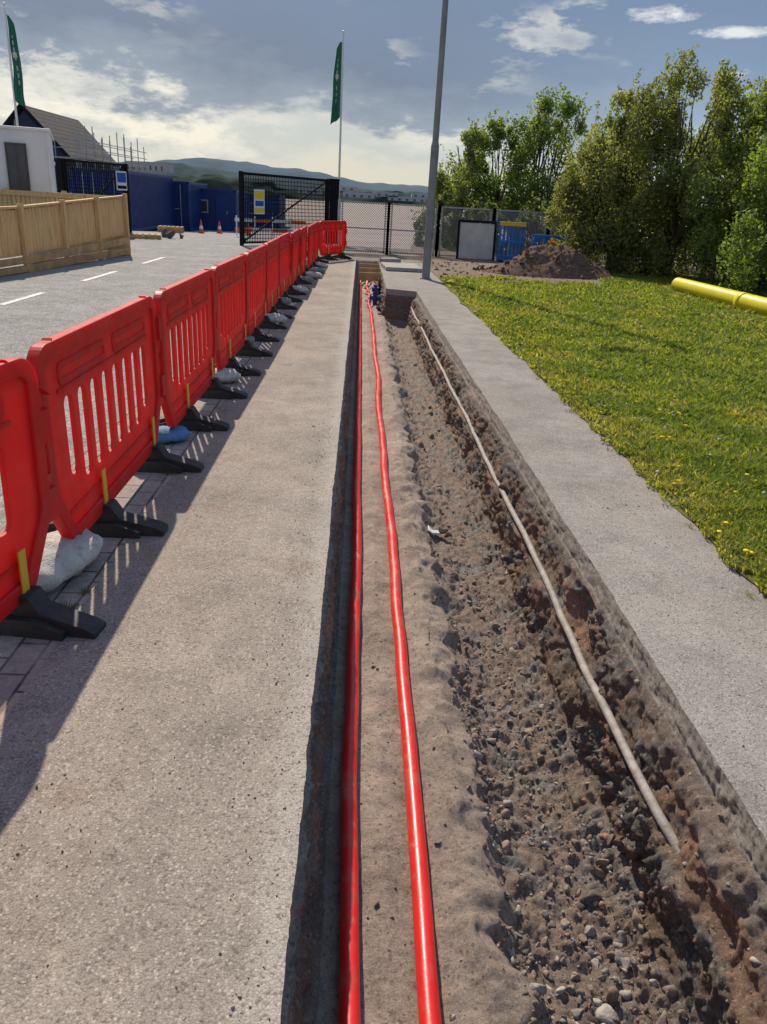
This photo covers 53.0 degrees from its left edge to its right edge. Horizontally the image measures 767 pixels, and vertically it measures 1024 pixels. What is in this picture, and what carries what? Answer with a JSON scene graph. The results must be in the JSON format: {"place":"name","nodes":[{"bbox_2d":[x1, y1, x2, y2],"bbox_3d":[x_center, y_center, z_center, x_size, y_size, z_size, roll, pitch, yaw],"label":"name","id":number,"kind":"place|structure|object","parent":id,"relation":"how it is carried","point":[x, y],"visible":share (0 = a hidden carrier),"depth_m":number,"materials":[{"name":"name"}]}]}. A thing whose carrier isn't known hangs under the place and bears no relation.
{"place":"outdoors","nodes":[
{"label":"outdoors","id":0,"kind":"place"},
{"bbox_2d":[0,236,262,526],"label":"road","id":1,"kind":"structure","parent":0,"point":[68,298],"depth_m":12.55,"materials":[{"name":"asphalt"}]},
{"bbox_2d":[0,203,30,275],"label":"timber fence","id":2,"kind":"object","parent":1,"relation":"on","point":[12,239],"visible":1,"depth_m":13.87,"materials":[{"name":"wood"}]},
{"bbox_2d":[0,125,56,205],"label":"site cabin","id":3,"kind":"object","parent":1,"relation":"on","point":[26,159],"visible":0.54,"depth_m":19.62,"materials":[{"name":"white metal"}]},
{"bbox_2d":[4,142,30,205],"bbox_3d":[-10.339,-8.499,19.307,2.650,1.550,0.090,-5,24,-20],"label":"door","id":4,"kind":"structure","parent":3,"relation":"in","point":[15,153],"depth_m":19.57,"materials":[{"name":"grey metal"}]},
{"bbox_2d":[54,158,63,198],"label":"gate","id":5,"kind":"structure","parent":1,"relation":"on","point":[59,173],"depth_m":24.31,"materials":[{"name":"black metal"}]},
{"bbox_2d":[0,187,125,252],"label":"timber fence","id":6,"kind":"object","parent":1,"relation":"on","point":[6,199],"visible":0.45,"depth_m":19.12,"materials":[{"name":"wood"}]},
{"bbox_2d":[21,193,130,271],"bbox_3d":[-6.497,-6.099,16.503,0.190,1.430,5.210,4,22,2],"label":"timber fence","id":7,"kind":"object","parent":1,"relation":"on","point":[63,224],"visible":0.97,"depth_m":16.22,"materials":[{"name":"wood"}]},
{"bbox_2d":[0,257,165,304],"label":"road marking","id":8,"kind":"object","parent":1,"relation":"on","point":[19,299],"visible":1,"depth_m":11.85,"materials":[{"name":"paint"}]},
{"bbox_2d":[61,158,131,232],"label":"gate","id":9,"kind":"structure","parent":1,"relation":"on","point":[124,166],"depth_m":25.30,"materials":[{"name":"black metal"}]},
{"bbox_2d":[116,171,126,190],"bbox_3d":[-8.864,-11.207,26.024,0.026,0.600,0.420,17,26,30],"label":"safety sign","id":10,"kind":"object","parent":9,"relation":"attached to","point":[121,180],"visible":1,"depth_m":26.01,"materials":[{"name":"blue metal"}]},
{"bbox_2d":[130,233,160,238],"bbox_3d":[-8.084,-9.269,25.809,1.150,0.131,0.950,-4,23,-18],"label":"timber pallet","id":11,"kind":"object","parent":1,"relation":"on","point":[145,236],"visible":0.77,"depth_m":25.48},
{"bbox_2d":[161,228,183,238],"bbox_3d":[-7.565,-9.716,26.964,0.937,0.427,0.722,15,25,26],"label":"rock","id":12,"kind":"object","parent":1,"relation":"on","point":[165,233],"visible":0.9,"depth_m":27.02,"materials":[{"name":"stone"}]},
{"bbox_2d":[126,161,173,172],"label":"distant warehouse","id":13,"kind":"structure","parent":0,"point":[159,167],"depth_m":1659.64,"materials":[{"name":"white metal"}]},
{"bbox_2d":[0,259,355,1023],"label":"pavement","id":14,"kind":"structure","parent":0,"point":[128,915],"depth_m":2.39,"materials":[{"name":"concrete"}]},
{"bbox_2d":[305,271,321,277],"bbox_3d":[-1.520,-5.017,16.273,0.457,0.144,0.246,-2,23,-13],"label":"sandbag","id":15,"kind":"object","parent":14,"relation":"on","point":[315,274],"visible":0.6,"depth_m":16.20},
{"bbox_2d":[308,267,325,272],"bbox_3d":[-1.502,-5.470,17.388,0.457,0.145,0.248,-16,29,-39],"label":"sandbag","id":16,"kind":"object","parent":14,"relation":"on","point":[317,269],"visible":0.79,"depth_m":17.29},
{"bbox_2d":[319,220,351,259],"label":"safety barrier","id":17,"kind":"object","parent":14,"relation":"on","point":[326,252],"visible":0.95,"depth_m":21.38,"materials":[{"name":"red plastic"}]},
{"bbox_2d":[60,377,757,608],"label":"weeds","id":18,"kind":"object","parent":14,"relation":"on","point":[88,590],"visible":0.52,"depth_m":3.25,"materials":[{"name":"green plant"}]},
{"bbox_2d":[132,226,307,240],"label":"site yard","id":19,"kind":"structure","parent":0,"point":[214,234],"depth_m":37.66,"materials":[{"name":"concrete"}]},
{"bbox_2d":[2,2,26,125],"bbox_3d":[-12.502,-13.487,26.556,0.487,7.020,0.221,2,22,-3],"label":"flagpole","id":20,"kind":"object","parent":19,"relation":"on","point":[17,84],"visible":0.91,"depth_m":25.95,"materials":[{"name":"green fabric"}]},
{"bbox_2d":[11,111,112,192],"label":"walls","id":21,"kind":"structure","parent":19,"relation":"on","point":[24,119],"depth_m":53.52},
{"bbox_2d":[2,104,72,159],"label":"roof bargeboard","id":22,"kind":"object","parent":21,"relation":"attached to","point":[32,117],"visible":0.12,"depth_m":53.01,"materials":[{"name":"black metal"}]},
{"bbox_2d":[8,106,116,166],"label":"roof","id":23,"kind":"structure","parent":21,"relation":"on","point":[61,127],"depth_m":57.67,"materials":[{"name":"tile"}]},
{"bbox_2d":[14,119,146,188],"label":"scaffolding","id":24,"kind":"object","parent":19,"relation":"on","point":[94,159],"visible":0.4,"depth_m":55.08,"materials":[{"name":"metal"}]},
{"bbox_2d":[71,167,174,230],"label":"shipping container","id":25,"kind":"object","parent":19,"relation":"on","point":[152,201],"visible":0.52,"depth_m":40.19,"materials":[{"name":"metal"}]},
{"bbox_2d":[82,172,114,195],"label":"doors","id":26,"kind":"structure","parent":25,"relation":"in","point":[92,172],"depth_m":36.43,"materials":[{"name":"metal"}]},
{"bbox_2d":[157,225,183,232],"bbox_3d":[-10.318,-13.717,37.328,1.150,0.281,0.950,0,22,-8],"label":"timber pallet","id":27,"kind":"object","parent":19,"relation":"on","point":[176,229],"visible":0.92,"depth_m":36.93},
{"bbox_2d":[173,181,207,230],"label":"shipping container","id":28,"kind":"object","parent":19,"relation":"on","point":[187,205],"visible":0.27,"depth_m":46.66,"materials":[{"name":"metal"}]},
{"bbox_2d":[201,188,248,231],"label":"site office","id":29,"kind":"structure","parent":19,"relation":"on","point":[220,205],"depth_m":50.02,"materials":[{"name":"metal"}]},
{"bbox_2d":[201,196,229,228],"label":"doors","id":30,"kind":"structure","parent":29,"relation":"in","point":[222,203],"depth_m":49.97,"materials":[{"name":"metal"}]},
{"bbox_2d":[249,194,284,227],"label":"site office","id":31,"kind":"structure","parent":19,"relation":"on","point":[267,210],"depth_m":59.02,"materials":[{"name":"metal"}]},
{"bbox_2d":[249,200,272,226],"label":"doors","id":32,"kind":"structure","parent":31,"relation":"in","point":[267,200],"depth_m":58.86,"materials":[{"name":"metal"}]},
{"bbox_2d":[235,215,303,238],"bbox_3d":[-5.013,-12.596,34.153,3.150,0.950,0.500,-4,23,-18],"label":"red white barrier","id":33,"kind":"object","parent":19,"relation":"on","point":[236,220],"visible":0.38,"depth_m":33.93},
{"bbox_2d":[154,158,473,195],"bbox_3d":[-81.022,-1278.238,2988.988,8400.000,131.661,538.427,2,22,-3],"label":"hill range","id":34,"kind":"structure","parent":0,"point":[232,166],"depth_m":2999.61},
{"bbox_2d":[113,162,544,202],"bbox_3d":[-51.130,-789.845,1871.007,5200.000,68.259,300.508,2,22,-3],"label":"hill range","id":35,"kind":"structure","parent":0,"point":[182,170],"depth_m":1876.04,"materials":[{"name":"plant"}]},
{"bbox_2d":[166,174,553,211],"bbox_3d":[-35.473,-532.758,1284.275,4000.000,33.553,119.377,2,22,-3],"label":"distant shore","id":36,"kind":"structure","parent":0,"point":[215,181],"depth_m":1269.12,"materials":[{"name":"plant"}]},
{"bbox_2d":[340,186,356,190],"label":"distant warehouse","id":37,"kind":"structure","parent":36,"relation":"on","point":[349,188],"depth_m":1223.16,"materials":[{"name":"white metal"}]},
{"bbox_2d":[343,192,374,198],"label":"distant warehouse","id":38,"kind":"structure","parent":36,"relation":"on","point":[358,195],"depth_m":1227.27,"materials":[{"name":"white metal"}]},
{"bbox_2d":[375,192,397,196],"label":"distant warehouse","id":39,"kind":"structure","parent":36,"relation":"on","point":[387,194],"depth_m":1227.87,"materials":[{"name":"white metal"}]},
{"bbox_2d":[388,196,425,201],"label":"distant warehouse","id":40,"kind":"structure","parent":36,"relation":"on","point":[404,198],"depth_m":1231.34,"materials":[{"name":"white metal"}]},
{"bbox_2d":[411,193,427,197],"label":"distant warehouse","id":41,"kind":"structure","parent":36,"relation":"on","point":[419,195],"depth_m":1229.72,"materials":[{"name":"white metal"}]},
{"bbox_2d":[1,224,757,724],"bbox_3d":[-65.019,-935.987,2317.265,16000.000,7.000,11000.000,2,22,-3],"label":"ground","id":42,"kind":"structure","parent":0,"point":[377,256],"depth_m":24.45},
{"bbox_2d":[0,284,303,725],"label":"block paving strip","id":43,"kind":"object","parent":42,"relation":"on","point":[139,493],"visible":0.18,"depth_m":3.43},
{"bbox_2d":[0,357,105,641],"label":"safety barrier","id":44,"kind":"object","parent":43,"relation":"on","point":[29,608],"visible":1,"depth_m":2.88,"materials":[{"name":"red plastic"}]},
{"bbox_2d":[36,529,103,592],"bbox_3d":[-1.446,0.213,3.307,0.318,0.189,0.602,9,23,14],"label":"sandbag","id":45,"kind":"object","parent":43,"relation":"on","point":[64,559],"visible":0.55,"depth_m":3.27,"materials":[{"name":"fabric"}]},
{"bbox_2d":[26,296,203,538],"bbox_3d":[-1.383,-0.494,3.923,0.620,1.016,2.005,2,22,-2],"label":"safety barrier","id":46,"kind":"object","parent":43,"relation":"on","point":[68,362],"visible":0.89,"depth_m":3.75,"materials":[{"name":"red plastic"}]},
{"bbox_2d":[158,425,191,443],"bbox_3d":[-1.492,-0.523,5.199,0.376,0.116,0.202,-10,25,-29],"label":"sandbag","id":47,"kind":"object","parent":43,"relation":"on","point":[177,433],"visible":0.53,"depth_m":5.16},
{"bbox_2d":[153,269,247,431],"bbox_3d":[-1.416,-1.198,5.655,0.620,1.016,2.005,2,22,-2],"label":"safety barrier","id":48,"kind":"object","parent":43,"relation":"on","point":[184,301],"visible":0.97,"depth_m":5.49,"materials":[{"name":"red plastic"}]},
{"bbox_2d":[214,368,241,382],"bbox_3d":[-1.509,-1.224,6.909,0.457,0.141,0.244,-2,23,-13],"label":"sandbag","id":49,"kind":"object","parent":43,"relation":"on","point":[227,375],"visible":0.39,"depth_m":6.85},
{"bbox_2d":[211,254,272,375],"bbox_3d":[-1.458,-1.901,7.388,0.620,1.016,2.005,2,22,-2],"label":"safety barrier","id":50,"kind":"object","parent":43,"relation":"on","point":[231,279],"visible":0.92,"depth_m":7.29,"materials":[{"name":"red plastic"}]},
{"bbox_2d":[247,335,254,343],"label":"sandbag","id":51,"kind":"object","parent":43,"relation":"on","point":[251,339],"visible":0.18,"depth_m":8.61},
{"bbox_2d":[244,244,286,341],"bbox_3d":[-1.507,-2.604,9.120,0.620,1.016,2.005,3,22,-3],"label":"safety barrier","id":52,"kind":"object","parent":43,"relation":"on","point":[257,268],"visible":0.92,"depth_m":9.07,"materials":[{"name":"red plastic"}]},
{"bbox_2d":[266,313,287,322],"bbox_3d":[-1.502,-2.581,10.246,0.457,0.137,0.246,-7,24,-24],"label":"sandbag","id":53,"kind":"object","parent":43,"relation":"on","point":[278,317],"visible":0.54,"depth_m":10.20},
{"bbox_2d":[264,237,297,318],"bbox_3d":[-1.567,-3.309,10.851,0.620,1.016,2.005,2,22,-3],"label":"safety barrier","id":54,"kind":"object","parent":43,"relation":"on","point":[275,302],"visible":0.83,"depth_m":10.95,"materials":[{"name":"red plastic"}]},
{"bbox_2d":[279,297,291,303],"bbox_3d":[-1.600,-3.262,11.912,0.252,0.147,0.457,16,25,28],"label":"sandbag","id":55,"kind":"object","parent":43,"relation":"on","point":[287,300],"visible":0.35,"depth_m":11.91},
{"bbox_2d":[277,232,305,301],"bbox_3d":[-1.624,-4.013,12.582,0.620,1.016,2.005,1,22,-2],"label":"safety barrier","id":56,"kind":"object","parent":43,"relation":"on","point":[287,289],"visible":0.8,"depth_m":12.62,"materials":[{"name":"red plastic"}]},
{"bbox_2d":[290,228,311,289],"bbox_3d":[-1.648,-4.715,14.315,0.620,1.016,2.005,3,22,-4],"label":"safety barrier","id":57,"kind":"object","parent":43,"relation":"on","point":[296,279],"visible":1,"depth_m":14.23,"materials":[{"name":"red plastic"}]},
{"bbox_2d":[293,285,308,292],"bbox_3d":[-1.545,-3.926,13.584,0.457,0.150,0.248,-4,23,-18],"label":"sandbag","id":58,"kind":"object","parent":43,"relation":"on","point":[302,288],"visible":0.43,"depth_m":13.53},
{"bbox_2d":[298,225,316,279],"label":"safety barrier","id":59,"kind":"object","parent":43,"relation":"on","point":[303,269],"visible":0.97,"depth_m":15.87,"materials":[{"name":"red plastic"}]},
{"bbox_2d":[301,276,313,281],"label":"sandbag","id":60,"kind":"object","parent":43,"relation":"on","point":[308,278],"visible":0.56,"depth_m":15.20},
{"bbox_2d":[306,223,324,268],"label":"safety barrier","id":61,"kind":"object","parent":43,"relation":"on","point":[310,246],"visible":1,"depth_m":17.60,"materials":[{"name":"red plastic"}]},
{"bbox_2d":[306,221,328,263],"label":"safety barrier","id":62,"kind":"object","parent":43,"relation":"on","point":[317,258],"visible":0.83,"depth_m":19.77,"materials":[{"name":"red plastic"}]},
{"bbox_2d":[239,171,329,245],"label":"gate","id":63,"kind":"structure","parent":42,"relation":"on","point":[243,222],"depth_m":26.05,"materials":[{"name":"black metal"}]},
{"bbox_2d":[254,189,264,213],"bbox_3d":[-4.060,-10.144,25.154,0.026,0.750,0.500,16,25,29],"label":"safety sign","id":64,"kind":"object","parent":63,"relation":"attached to","point":[259,201],"visible":1,"depth_m":25.14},
{"bbox_2d":[328,179,339,243],"bbox_3d":[-1.836,-11.113,28.474,0.380,2.245,0.260,2,22,-3],"label":"gate post","id":65,"kind":"object","parent":42,"relation":"on","point":[333,200],"visible":0.82,"depth_m":28.25,"materials":[{"name":"black metal"}]},
{"bbox_2d":[330,30,344,244],"bbox_3d":[-1.845,-14.038,29.870,0.487,8.070,0.221,2,22,-3],"label":"flagpole","id":66,"kind":"object","parent":42,"relation":"on","point":[336,113],"visible":0.96,"depth_m":29.14,"materials":[{"name":"green fabric"}]},
{"bbox_2d":[337,199,390,254],"bbox_3d":[-0.637,-9.026,24.389,1.650,1.570,0.090,2,22,-3],"label":"chain link fence","id":67,"kind":"object","parent":42,"relation":"on","point":[340,209],"visible":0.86,"depth_m":24.35,"materials":[{"name":"metal"}]},
{"bbox_2d":[347,227,439,232],"bbox_3d":[0.279,-8.981,24.476,3.200,0.040,0.040,2,22,-3],"label":"fence rail","id":68,"kind":"object","parent":67,"relation":"attached to","point":[392,229],"visible":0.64,"depth_m":24.45,"materials":[{"name":"metal"}]},
{"bbox_2d":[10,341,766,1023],"bbox_3d":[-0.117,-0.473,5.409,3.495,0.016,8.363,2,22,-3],"label":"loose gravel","id":69,"kind":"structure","parent":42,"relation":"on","point":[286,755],"depth_m":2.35,"materials":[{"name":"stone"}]},
{"bbox_2d":[388,203,440,256],"bbox_3d":[0.935,-8.963,24.458,1.680,1.570,0.090,2,22,-3],"label":"chain link fence","id":70,"kind":"object","parent":42,"relation":"on","point":[436,232],"visible":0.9,"depth_m":24.44,"materials":[{"name":"metal"}]},
{"bbox_2d":[410,181,460,248],"bbox_3d":[1.970,-11.137,28.947,2.092,2.521,1.420,2,22,-3],"label":"hedge shrub","id":71,"kind":"object","parent":42,"relation":"on","point":[444,195],"visible":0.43,"depth_m":28.97,"materials":[{"name":"green plant"}]},
{"bbox_2d":[426,115,493,247],"bbox_3d":[3.143,-12.993,30.335,2.784,4.985,2.968,11,23,17],"label":"birch tree","id":72,"kind":"object","parent":42,"relation":"on","point":[471,138],"visible":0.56,"depth_m":29.68,"materials":[{"name":"green plant"}]},
{"bbox_2d":[456,191,508,253],"bbox_3d":[3.605,-10.330,27.617,1.848,2.196,1.289,2,22,-3],"label":"hedge shrub","id":73,"kind":"object","parent":42,"relation":"on","point":[489,205],"visible":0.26,"depth_m":27.52,"materials":[{"name":"green plant"}]},
{"bbox_2d":[462,109,536,248],"bbox_3d":[4.677,-13.257,30.892,3.367,5.256,3.274,2,22,-3],"label":"birch tree","id":74,"kind":"object","parent":42,"relation":"on","point":[498,132],"visible":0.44,"depth_m":30.30,"materials":[{"name":"green plant"}]},
{"bbox_2d":[501,198,558,251],"bbox_3d":[5.301,-10.249,27.736,2.282,2.140,1.421,2,22,-3],"label":"hedge shrub","id":75,"kind":"object","parent":42,"relation":"on","point":[523,208],"visible":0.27,"depth_m":27.64,"materials":[{"name":"green plant"}]},
{"bbox_2d":[491,82,600,250],"bbox_3d":[6.508,-13.476,30.345,3.898,6.234,3.995,16,25,29],"label":"birch tree","id":76,"kind":"object","parent":42,"relation":"on","point":[541,126],"visible":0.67,"depth_m":29.63,"materials":[{"name":"green plant"}]},
{"bbox_2d":[554,107,644,254],"bbox_3d":[8.186,-12.223,28.657,4.244,5.368,3.374,2,22,-3],"label":"birch tree","id":77,"kind":"object","parent":42,"relation":"on","point":[610,117],"visible":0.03,"depth_m":28.30,"materials":[{"name":"green plant"}]},
{"bbox_2d":[0,0,766,205],"label":"sky","id":78,"kind":"structure","parent":0,"point":[251,81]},
{"bbox_2d":[286,199,753,251],"bbox_3d":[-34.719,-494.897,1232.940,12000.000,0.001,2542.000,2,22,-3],"label":"water","id":79,"kind":"structure","parent":0,"point":[376,225],"depth_m":224.61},
{"bbox_2d":[280,260,766,1023],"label":"trench","id":80,"kind":"object","parent":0,"point":[476,984],"visible":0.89,"depth_m":3.03,"materials":[{"name":"soil"}]},
{"bbox_2d":[338,280,361,1023],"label":"red cable duct","id":81,"kind":"object","parent":80,"relation":"on","point":[349,1011],"visible":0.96,"depth_m":2.95,"materials":[{"name":"plastic"}]},
{"bbox_2d":[359,263,381,295],"bbox_3d":[-0.355,-5.807,19.172,0.526,0.530,2.900,2,22,-3],"label":"timber shuttering","id":82,"kind":"object","parent":80,"relation":"in","point":[369,272],"visible":0.88,"depth_m":17.96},
{"bbox_2d":[369,284,380,304],"bbox_3d":[-0.182,-4.718,16.758,0.240,0.460,0.160,2,22,-3],"label":"blue valve","id":83,"kind":"object","parent":80,"relation":"on","point":[374,297],"visible":0.95,"depth_m":16.72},
{"bbox_2d":[366,281,441,1023],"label":"red cable duct","id":84,"kind":"object","parent":80,"relation":"on","point":[428,1002],"visible":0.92,"depth_m":2.97,"materials":[{"name":"plastic"}]},
{"bbox_2d":[428,525,447,534],"bbox_3d":[0.393,0.140,5.537,0.146,0.045,0.120,2,22,-3],"label":"crumpled wrapper","id":85,"kind":"object","parent":80,"relation":"on","point":[438,531],"visible":1,"depth_m":5.52,"materials":[{"name":"white plastic"}]},
{"bbox_2d":[297,339,766,1023],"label":"trench rubble","id":86,"kind":"object","parent":80,"relation":"in","point":[605,1013],"visible":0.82,"depth_m":2.79,"materials":[{"name":"stone"}]},
{"bbox_2d":[410,305,679,852],"bbox_3d":[0.738,-1.397,8.639,0.114,0.108,13.865,2,22,-3],"label":"grey service pipe","id":87,"kind":"object","parent":80,"relation":"on","point":[663,823],"visible":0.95,"depth_m":3.44,"materials":[{"name":"plastic"}]},
{"bbox_2d":[379,262,766,840],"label":"footpath","id":88,"kind":"structure","parent":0,"point":[694,670],"depth_m":3.87,"materials":[{"name":"concrete"}]},
{"bbox_2d":[379,257,400,262],"bbox_3d":[0.141,-7.034,21.474,0.575,0.130,0.525,-7,24,-24],"label":"kerb stone","id":89,"kind":"object","parent":88,"relation":"on","point":[390,259],"visible":0.88,"depth_m":21.29,"materials":[{"name":"concrete"}]},
{"bbox_2d":[381,262,421,271],"bbox_3d":[0.442,-6.278,19.704,0.900,0.090,1.600,1,22,-6],"label":"concrete slab","id":90,"kind":"object","parent":88,"relation":"on","point":[403,267],"depth_m":19.13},
{"bbox_2d":[420,0,448,279],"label":"street lamp","id":91,"kind":"object","parent":88,"relation":"on","point":[430,210],"visible":1,"depth_m":16.52,"materials":[{"name":"metal"}]},
{"bbox_2d":[412,249,766,596],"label":"lawn","id":92,"kind":"structure","parent":0,"point":[489,263],"depth_m":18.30,"materials":[{"name":"plant"}]},
{"bbox_2d":[438,206,496,259],"bbox_3d":[2.602,-8.896,24.532,1.840,1.570,0.090,2,22,-3],"label":"chain link fence","id":93,"kind":"object","parent":92,"relation":"on","point":[493,217],"visible":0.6,"depth_m":24.37,"materials":[{"name":"metal"}]},
{"bbox_2d":[456,219,496,260],"bbox_3d":[2.901,-8.478,24.062,1.210,1.218,0.260,2,22,-3],"label":"framed board","id":94,"kind":"object","parent":92,"relation":"on","point":[476,239],"visible":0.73,"depth_m":24.04,"materials":[{"name":"black metal"}]},
{"bbox_2d":[496,221,526,261],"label":"blue barrier","id":95,"kind":"object","parent":92,"relation":"on","point":[502,257],"visible":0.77,"depth_m":23.80,"materials":[{"name":"plastic"}]},
{"bbox_2d":[494,209,550,258],"bbox_3d":[4.364,-8.825,24.610,1.870,1.570,0.090,2,22,-3],"label":"chain link fence","id":96,"kind":"object","parent":92,"relation":"on","point":[546,232],"visible":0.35,"depth_m":24.46,"materials":[{"name":"metal"}]},
{"bbox_2d":[431,244,618,279],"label":"soil clods","id":97,"kind":"object","parent":92,"relation":"on","point":[482,268],"visible":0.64,"depth_m":19.69,"materials":[{"name":"soil"}]},
{"bbox_2d":[483,244,612,279],"bbox_3d":[4.382,-6.578,20.125,3.700,0.832,2.400,2,22,-3],"label":"soil heap","id":98,"kind":"object","parent":92,"relation":"on","point":[517,268],"visible":0.67,"depth_m":19.58,"materials":[{"name":"soil"}]},
{"bbox_2d":[531,234,566,246],"bbox_3d":[5.128,-8.181,23.969,1.050,0.840,0.361,2,22,-3],"label":"blue crate","id":99,"kind":"object","parent":92,"relation":"on","point":[535,237],"visible":0.41,"depth_m":23.71,"materials":[{"name":"plastic"}]},
{"bbox_2d":[548,215,602,263],"bbox_3d":[6.161,-8.753,24.689,1.910,1.570,0.090,2,22,-3],"label":"chain link fence","id":100,"kind":"object","parent":92,"relation":"on","point":[551,231],"visible":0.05,"depth_m":24.59,"materials":[{"name":"metal"}]},
{"bbox_2d":[532,133,648,270],"bbox_3d":[6.166,-8.896,22.249,3.123,3.806,2.558,15,25,27],"label":"willow tree","id":101,"kind":"object","parent":92,"relation":"on","point":[560,191],"visible":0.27,"depth_m":21.91,"materials":[{"name":"green plant"}]},
{"bbox_2d":[547,68,693,274],"bbox_3d":[6.841,-9.508,21.651,4.155,5.455,3.658,2,22,-3],"label":"willow tree","id":102,"kind":"object","parent":92,"relation":"on","point":[625,101],"visible":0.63,"depth_m":21.11,"materials":[{"name":"green plant"}]},
{"bbox_2d":[476,300,766,554],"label":"dandelion flowers","id":103,"kind":"object","parent":92,"relation":"on","point":[726,522],"visible":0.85,"depth_m":5.77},
{"bbox_2d":[483,302,766,560],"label":"dandelion seed heads","id":104,"kind":"object","parent":92,"relation":"on","point":[763,492],"visible":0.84,"depth_m":5.77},
{"bbox_2d":[580,44,763,279],"bbox_3d":[8.155,-9.300,20.841,4.292,5.818,3.807,-5,23,-19],"label":"willow tree","id":105,"kind":"object","parent":92,"relation":"on","point":[726,89],"visible":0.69,"depth_m":20.30,"materials":[{"name":"green plant"}]},
{"bbox_2d":[642,79,765,277],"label":"hawthorn tree","id":106,"kind":"object","parent":92,"relation":"on","point":[750,96],"visible":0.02,"depth_m":22.48,"materials":[{"name":"green plant"}]},
{"bbox_2d":[671,277,766,315],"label":"yellow gas pipe","id":107,"kind":"object","parent":92,"relation":"on","point":[744,300],"visible":0.91,"depth_m":15.30,"materials":[{"name":"plastic"}]},
{"bbox_2d":[675,73,766,288],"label":"willow tree","id":108,"kind":"object","parent":92,"relation":"on","point":[752,127],"visible":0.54,"depth_m":19.04,"materials":[{"name":"green plant"}]},
{"bbox_2d":[714,133,766,292],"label":"hawthorn tree","id":109,"kind":"object","parent":92,"relation":"on","point":[745,264],"visible":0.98,"depth_m":16.99,"materials":[{"name":"green plant"}]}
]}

